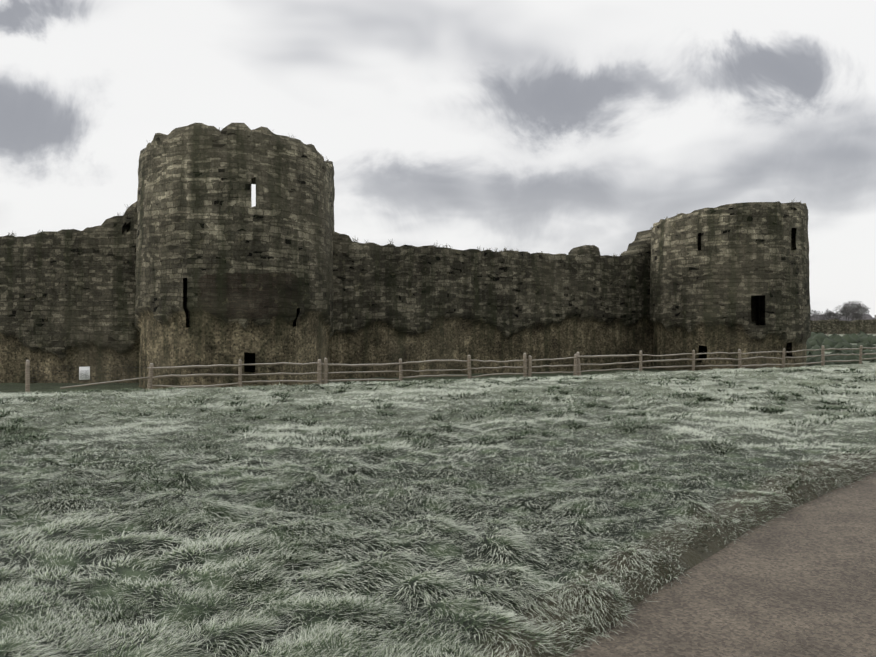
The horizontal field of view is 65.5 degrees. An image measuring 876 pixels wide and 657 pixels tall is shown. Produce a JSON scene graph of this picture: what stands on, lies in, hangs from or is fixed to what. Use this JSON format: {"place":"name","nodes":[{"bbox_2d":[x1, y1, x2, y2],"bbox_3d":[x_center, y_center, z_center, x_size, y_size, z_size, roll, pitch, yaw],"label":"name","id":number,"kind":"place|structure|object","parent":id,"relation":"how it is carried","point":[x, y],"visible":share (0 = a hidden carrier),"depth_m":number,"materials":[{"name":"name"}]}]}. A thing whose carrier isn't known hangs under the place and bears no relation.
{"place":"outdoors","nodes":[
{"label":"outdoors","id":0,"kind":"place"},
{"bbox_2d":[134,123,334,388],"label":"tower","id":1,"kind":"structure","parent":0,"point":[226,273],"depth_m":33.27,"materials":[{"name":"grey stone"}]},
{"bbox_2d":[0,334,875,656],"bbox_3d":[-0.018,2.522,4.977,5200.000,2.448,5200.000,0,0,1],"label":"ground","id":2,"kind":"structure","parent":0,"point":[690,556],"depth_m":5.80,"materials":[{"name":"green plant"}]},
{"bbox_2d":[0,201,139,383],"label":"wall","id":3,"kind":"structure","parent":2,"relation":"on","point":[67,303],"depth_m":37.92,"materials":[{"name":"stone"}]},
{"bbox_2d":[79,367,89,379],"bbox_3d":[-12.257,1.549,23.624,0.340,0.450,0.006,0,0,-41],"label":"notice sign","id":4,"kind":"object","parent":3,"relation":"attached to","point":[84,373],"visible":0.86,"depth_m":23.62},
{"bbox_2d":[8,127,800,255],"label":"wall weeds","id":5,"kind":"object","parent":3,"relation":"on","point":[13,234],"depth_m":41.68,"materials":[{"name":"green plant"}]},
{"bbox_2d":[30,365,148,388],"bbox_3d":[-12.093,1.799,23.791,2.896,1.196,2.600,0,0,1],"label":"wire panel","id":6,"kind":"object","parent":2,"relation":"on","point":[123,377],"visible":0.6,"depth_m":24.34,"materials":[{"name":"brown wood"}]},
{"bbox_2d":[25,345,875,392],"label":"fence","id":7,"kind":"object","parent":2,"relation":"on","point":[576,365],"visible":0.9,"depth_m":29.33,"materials":[{"name":"brown wood"}]},
{"bbox_2d":[329,229,653,379],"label":"wall","id":8,"kind":"structure","parent":2,"relation":"on","point":[392,303],"depth_m":44.06,"materials":[{"name":"stone"}]},
{"bbox_2d":[568,245,599,254],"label":"keep fragment","id":9,"kind":"object","parent":2,"relation":"on","point":[587,249],"depth_m":65.17,"materials":[{"name":"stone"}]},
{"bbox_2d":[810,300,869,320],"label":"trees","id":10,"kind":"object","parent":2,"relation":"on","point":[847,309],"visible":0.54,"depth_m":257.32,"materials":[{"name":"grey plant"}]},
{"bbox_2d":[806,331,875,366],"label":"meadow scrub","id":11,"kind":"object","parent":2,"relation":"on","point":[815,340],"visible":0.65,"depth_m":77.09,"materials":[{"name":"green plant"}]},
{"bbox_2d":[810,319,875,333],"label":"stone wall","id":12,"kind":"structure","parent":2,"relation":"on","point":[836,326],"depth_m":217.74,"materials":[{"name":"stone"}]},
{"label":"houses","id":13,"kind":"object","parent":2,"relation":"on","visible":0},
{"bbox_2d":[810,314,874,319],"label":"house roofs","id":14,"kind":"structure","parent":13,"relation":"on","point":[868,316],"depth_m":292.01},
{"bbox_2d":[0,0,875,317],"label":"sky","id":15,"kind":"structure","parent":0,"point":[531,126],"materials":[{"name":"white"}]},
{"bbox_2d":[567,472,875,656],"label":"path","id":16,"kind":"structure","parent":0,"point":[799,581],"depth_m":4.08,"materials":[{"name":"brown gravel"}]},
{"bbox_2d":[649,201,810,370],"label":"tower","id":17,"kind":"structure","parent":0,"point":[702,297],"depth_m":43.06,"materials":[{"name":"grey stone"}]}
]}

